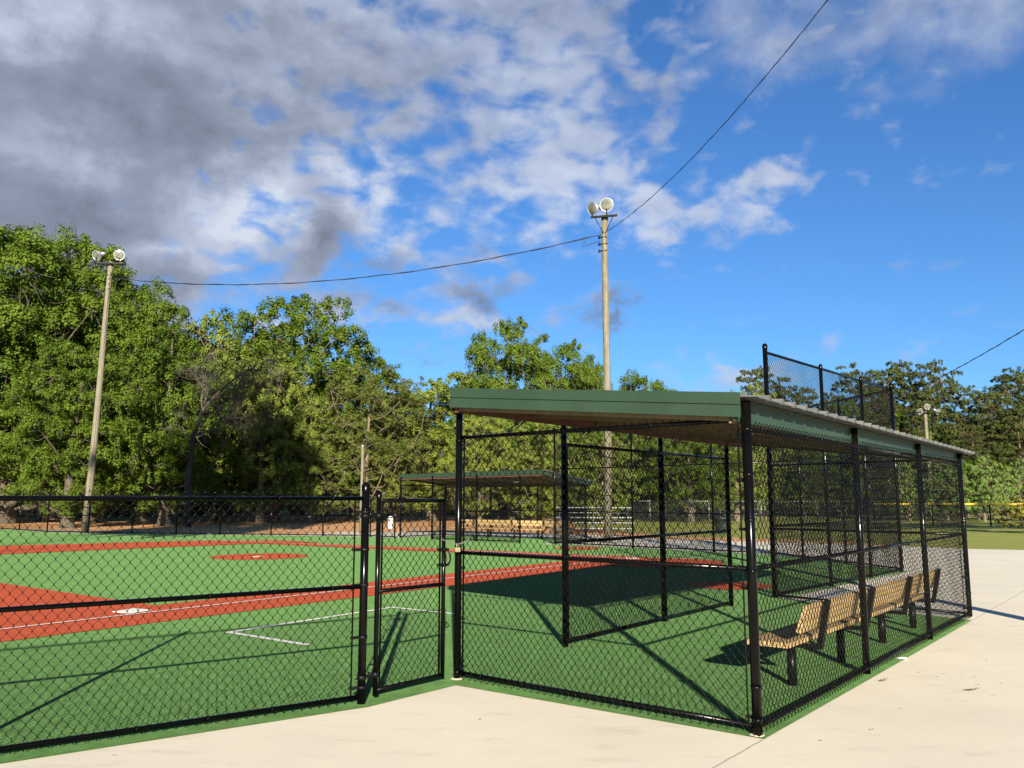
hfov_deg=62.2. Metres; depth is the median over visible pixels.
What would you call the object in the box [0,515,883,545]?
dirt ground
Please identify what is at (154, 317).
oak tree
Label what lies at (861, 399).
backstop
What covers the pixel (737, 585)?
red warm up circle
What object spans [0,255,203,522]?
oak tree
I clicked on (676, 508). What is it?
galvanised fence
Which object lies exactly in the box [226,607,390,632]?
white field line
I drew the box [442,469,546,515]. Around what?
understory tree
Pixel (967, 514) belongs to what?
picnic table
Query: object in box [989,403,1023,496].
pine tree
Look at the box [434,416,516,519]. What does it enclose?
leafy tree
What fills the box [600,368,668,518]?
oak tree
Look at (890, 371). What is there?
pine tree
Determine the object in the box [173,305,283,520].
leafy tree
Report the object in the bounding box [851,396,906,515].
pine tree
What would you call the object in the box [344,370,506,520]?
leafy tree
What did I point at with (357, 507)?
understory tree
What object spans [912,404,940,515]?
light pole
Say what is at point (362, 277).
overhead wire
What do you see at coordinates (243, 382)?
bare tree
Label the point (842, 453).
oak tree
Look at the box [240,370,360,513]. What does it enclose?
oak tree
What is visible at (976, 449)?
pine tree
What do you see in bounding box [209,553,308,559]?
red pitcher circle
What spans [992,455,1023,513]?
maple tree
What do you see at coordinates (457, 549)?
padlock
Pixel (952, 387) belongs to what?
pine tree
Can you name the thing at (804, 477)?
oak tree
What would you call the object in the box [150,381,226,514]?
oak tree
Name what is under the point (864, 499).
understory tree
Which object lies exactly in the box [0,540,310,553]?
red base path
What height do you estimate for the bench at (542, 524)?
0.704 m
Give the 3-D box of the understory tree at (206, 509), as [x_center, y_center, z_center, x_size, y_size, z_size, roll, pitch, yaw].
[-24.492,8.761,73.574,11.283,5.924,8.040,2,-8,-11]
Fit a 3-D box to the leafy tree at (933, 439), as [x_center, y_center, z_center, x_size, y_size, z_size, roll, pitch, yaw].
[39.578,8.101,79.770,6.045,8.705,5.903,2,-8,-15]
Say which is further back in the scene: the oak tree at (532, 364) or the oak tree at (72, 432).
the oak tree at (532, 364)
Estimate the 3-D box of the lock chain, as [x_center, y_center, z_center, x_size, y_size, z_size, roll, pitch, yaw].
[-0.463,1.322,7.140,0.034,0.061,0.353,-6,-10,38]
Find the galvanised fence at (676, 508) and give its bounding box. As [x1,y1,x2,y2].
[398,500,873,525]
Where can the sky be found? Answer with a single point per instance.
(863, 204)
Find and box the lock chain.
[442,538,469,544]
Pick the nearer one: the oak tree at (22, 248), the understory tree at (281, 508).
the oak tree at (22, 248)
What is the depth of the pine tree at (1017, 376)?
86.62 m
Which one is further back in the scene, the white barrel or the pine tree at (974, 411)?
the pine tree at (974, 411)
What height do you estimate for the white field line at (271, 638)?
0.001 m
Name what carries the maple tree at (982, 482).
on the ground at (980, 535)
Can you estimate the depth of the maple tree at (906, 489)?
62.20 m
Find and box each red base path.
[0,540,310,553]
[0,558,610,641]
[0,583,162,624]
[260,543,637,557]
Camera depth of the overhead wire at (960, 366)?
60.20 m
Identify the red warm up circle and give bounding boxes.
[556,547,601,548]
[687,581,771,589]
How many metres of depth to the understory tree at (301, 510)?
80.02 m
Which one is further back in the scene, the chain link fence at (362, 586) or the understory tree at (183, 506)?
the understory tree at (183, 506)
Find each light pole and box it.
[81,250,124,532]
[582,198,616,542]
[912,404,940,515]
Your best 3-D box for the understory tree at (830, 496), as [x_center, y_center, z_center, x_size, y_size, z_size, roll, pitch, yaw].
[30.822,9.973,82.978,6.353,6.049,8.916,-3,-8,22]
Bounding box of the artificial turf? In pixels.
[0,529,970,762]
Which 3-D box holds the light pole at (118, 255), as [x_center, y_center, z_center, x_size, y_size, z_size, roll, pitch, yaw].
[-19.273,0.243,39.742,1.502,13.376,0.602,2,-8,-11]
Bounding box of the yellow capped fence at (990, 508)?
[873,503,1023,525]
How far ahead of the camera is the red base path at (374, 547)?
25.10 m
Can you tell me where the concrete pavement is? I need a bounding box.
[0,532,1023,767]
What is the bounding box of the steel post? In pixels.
[359,445,363,534]
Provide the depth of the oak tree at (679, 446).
57.22 m
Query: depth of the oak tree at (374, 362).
65.17 m
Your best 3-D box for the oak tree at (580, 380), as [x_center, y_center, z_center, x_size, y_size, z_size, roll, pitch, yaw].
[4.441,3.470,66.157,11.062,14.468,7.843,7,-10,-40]
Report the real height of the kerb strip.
0.080 m
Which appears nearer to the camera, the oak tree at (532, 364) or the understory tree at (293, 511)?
the oak tree at (532, 364)
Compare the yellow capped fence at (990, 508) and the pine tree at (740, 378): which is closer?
the yellow capped fence at (990, 508)
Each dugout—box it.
[399,469,593,542]
[449,388,974,737]
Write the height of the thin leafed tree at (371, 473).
10.589 m
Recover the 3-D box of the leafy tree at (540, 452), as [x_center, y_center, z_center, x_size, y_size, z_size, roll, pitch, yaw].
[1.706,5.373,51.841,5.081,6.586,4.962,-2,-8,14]
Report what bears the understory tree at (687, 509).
on the ground at (980, 535)
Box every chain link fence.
[0,482,369,753]
[0,497,395,537]
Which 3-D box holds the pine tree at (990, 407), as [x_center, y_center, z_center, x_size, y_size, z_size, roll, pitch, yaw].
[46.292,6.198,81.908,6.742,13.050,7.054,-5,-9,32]
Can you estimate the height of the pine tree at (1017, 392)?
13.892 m
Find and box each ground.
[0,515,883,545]
[16,500,1023,549]
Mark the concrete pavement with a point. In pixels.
(946, 719)
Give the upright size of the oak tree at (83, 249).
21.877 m
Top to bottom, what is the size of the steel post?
3.889 m
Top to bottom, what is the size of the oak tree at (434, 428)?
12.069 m
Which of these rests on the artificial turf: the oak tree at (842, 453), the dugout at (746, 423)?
the dugout at (746, 423)
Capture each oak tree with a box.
[0,214,168,523]
[0,217,144,521]
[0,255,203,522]
[0,295,47,465]
[0,338,162,527]
[76,288,223,522]
[76,321,260,525]
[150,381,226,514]
[192,289,379,519]
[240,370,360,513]
[286,344,426,518]
[416,410,494,514]
[431,312,577,519]
[518,338,617,518]
[574,360,626,516]
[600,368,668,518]
[627,385,704,514]
[633,437,755,522]
[772,449,837,516]
[818,394,871,515]
[871,412,923,514]
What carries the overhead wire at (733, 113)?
attached to the light pole at (605, 205)
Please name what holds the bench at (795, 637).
on the artificial turf
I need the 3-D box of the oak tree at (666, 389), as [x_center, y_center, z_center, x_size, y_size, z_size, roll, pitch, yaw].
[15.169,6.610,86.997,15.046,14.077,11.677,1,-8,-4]
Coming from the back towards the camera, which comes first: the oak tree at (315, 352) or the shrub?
the oak tree at (315, 352)
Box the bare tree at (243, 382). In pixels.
[140,330,294,527]
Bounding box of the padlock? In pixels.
[455,544,459,551]
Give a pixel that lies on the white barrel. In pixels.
(389, 524)
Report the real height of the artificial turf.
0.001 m
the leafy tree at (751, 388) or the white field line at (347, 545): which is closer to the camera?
the white field line at (347, 545)
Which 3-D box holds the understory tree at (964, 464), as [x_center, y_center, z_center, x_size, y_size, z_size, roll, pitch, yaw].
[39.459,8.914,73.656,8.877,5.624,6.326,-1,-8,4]
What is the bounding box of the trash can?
[714,515,725,532]
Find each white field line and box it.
[2,562,585,628]
[63,533,629,557]
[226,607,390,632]
[231,632,308,644]
[392,607,453,613]
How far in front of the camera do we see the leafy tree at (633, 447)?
62.94 m
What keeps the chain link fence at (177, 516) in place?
on the artificial turf
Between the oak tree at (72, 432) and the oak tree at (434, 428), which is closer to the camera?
the oak tree at (72, 432)
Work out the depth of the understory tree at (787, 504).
78.45 m
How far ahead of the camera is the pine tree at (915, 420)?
79.39 m
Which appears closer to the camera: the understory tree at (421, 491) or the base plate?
the base plate
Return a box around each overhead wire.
[117,234,600,284]
[605,0,827,232]
[858,329,1023,410]
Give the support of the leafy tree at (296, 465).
on the ground at (980, 535)
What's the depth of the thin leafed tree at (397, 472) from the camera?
57.13 m
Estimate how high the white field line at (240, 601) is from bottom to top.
0.001 m
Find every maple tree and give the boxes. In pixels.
[884,462,931,520]
[912,463,972,520]
[948,450,1021,521]
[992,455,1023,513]
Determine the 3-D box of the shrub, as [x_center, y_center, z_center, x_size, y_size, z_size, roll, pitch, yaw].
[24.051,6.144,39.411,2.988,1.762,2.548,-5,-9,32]
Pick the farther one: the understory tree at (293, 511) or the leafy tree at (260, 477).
the understory tree at (293, 511)
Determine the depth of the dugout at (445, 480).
31.41 m
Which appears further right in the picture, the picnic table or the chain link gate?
the picnic table
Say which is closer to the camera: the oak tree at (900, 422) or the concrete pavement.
the concrete pavement
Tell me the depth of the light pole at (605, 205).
30.03 m
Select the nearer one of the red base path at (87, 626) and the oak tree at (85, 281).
the red base path at (87, 626)
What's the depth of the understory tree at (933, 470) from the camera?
78.53 m
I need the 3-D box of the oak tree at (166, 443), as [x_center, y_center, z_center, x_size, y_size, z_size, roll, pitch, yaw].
[-20.348,2.245,50.172,8.316,12.449,10.674,-4,-9,28]
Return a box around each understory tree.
[73,483,160,517]
[148,468,211,515]
[177,468,287,515]
[224,489,300,515]
[283,502,322,514]
[297,473,344,515]
[331,480,391,514]
[398,462,453,514]
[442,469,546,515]
[671,477,707,515]
[699,483,761,512]
[762,467,832,516]
[805,459,850,514]
[831,461,909,514]
[870,474,937,516]
[903,457,988,515]
[916,459,1017,517]
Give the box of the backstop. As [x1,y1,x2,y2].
[553,343,903,597]
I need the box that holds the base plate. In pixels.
[112,608,147,612]
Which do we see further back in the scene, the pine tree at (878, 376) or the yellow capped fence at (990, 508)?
the pine tree at (878, 376)
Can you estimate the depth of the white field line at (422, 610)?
11.39 m
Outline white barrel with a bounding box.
[388,516,392,528]
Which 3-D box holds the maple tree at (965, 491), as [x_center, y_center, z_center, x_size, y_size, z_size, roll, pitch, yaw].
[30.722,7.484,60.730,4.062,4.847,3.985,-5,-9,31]
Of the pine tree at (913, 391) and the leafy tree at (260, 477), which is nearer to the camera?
the leafy tree at (260, 477)
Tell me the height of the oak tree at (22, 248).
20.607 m
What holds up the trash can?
on the ground at (980, 535)
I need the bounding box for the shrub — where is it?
[994,498,1023,529]
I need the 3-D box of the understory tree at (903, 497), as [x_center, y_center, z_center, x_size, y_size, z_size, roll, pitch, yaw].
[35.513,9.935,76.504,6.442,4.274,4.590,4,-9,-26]
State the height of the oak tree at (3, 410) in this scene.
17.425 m
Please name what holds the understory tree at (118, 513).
on the ground at (980, 535)
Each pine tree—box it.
[736,363,793,456]
[778,377,836,514]
[824,362,900,425]
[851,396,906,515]
[856,359,927,434]
[885,362,949,436]
[902,386,961,515]
[909,358,976,513]
[934,401,993,453]
[946,418,1004,516]
[952,385,1023,515]
[965,366,1023,512]
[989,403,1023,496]
[999,378,1023,459]
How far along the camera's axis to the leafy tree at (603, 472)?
54.20 m
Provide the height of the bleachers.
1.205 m
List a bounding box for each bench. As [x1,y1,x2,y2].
[452,519,561,539]
[747,568,940,685]
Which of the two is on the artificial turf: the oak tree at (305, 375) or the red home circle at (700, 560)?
the red home circle at (700, 560)
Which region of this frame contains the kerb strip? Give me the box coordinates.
[3,528,245,534]
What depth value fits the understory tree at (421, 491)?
77.61 m
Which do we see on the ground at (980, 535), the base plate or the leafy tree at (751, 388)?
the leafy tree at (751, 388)
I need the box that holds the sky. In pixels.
[0,0,1023,493]
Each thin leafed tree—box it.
[289,358,442,515]
[355,383,439,521]
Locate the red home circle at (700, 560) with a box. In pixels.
[595,558,723,566]
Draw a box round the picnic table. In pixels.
[965,509,994,519]
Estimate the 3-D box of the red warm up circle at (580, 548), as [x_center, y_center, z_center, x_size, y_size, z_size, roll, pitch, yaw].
[2.028,4.992,25.813,1.440,0.001,1.440,0,-8,0]
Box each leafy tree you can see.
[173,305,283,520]
[199,339,333,522]
[257,391,356,522]
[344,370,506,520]
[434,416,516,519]
[503,422,579,520]
[568,432,642,521]
[619,388,698,519]
[685,443,780,520]
[708,381,800,509]
[898,424,959,514]
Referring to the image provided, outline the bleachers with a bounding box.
[552,507,631,532]
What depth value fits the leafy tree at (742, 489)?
60.71 m
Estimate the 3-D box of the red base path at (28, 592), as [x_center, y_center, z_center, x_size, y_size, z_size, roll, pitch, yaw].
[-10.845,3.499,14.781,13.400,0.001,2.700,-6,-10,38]
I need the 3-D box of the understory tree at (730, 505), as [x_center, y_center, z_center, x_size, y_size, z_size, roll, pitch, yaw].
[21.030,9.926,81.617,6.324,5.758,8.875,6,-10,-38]
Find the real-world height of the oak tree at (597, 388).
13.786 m
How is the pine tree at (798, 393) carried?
on the ground at (980, 535)
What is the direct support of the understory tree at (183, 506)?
on the ground at (980, 535)
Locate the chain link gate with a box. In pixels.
[355,493,450,695]
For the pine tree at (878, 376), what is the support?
on the ground at (980, 535)

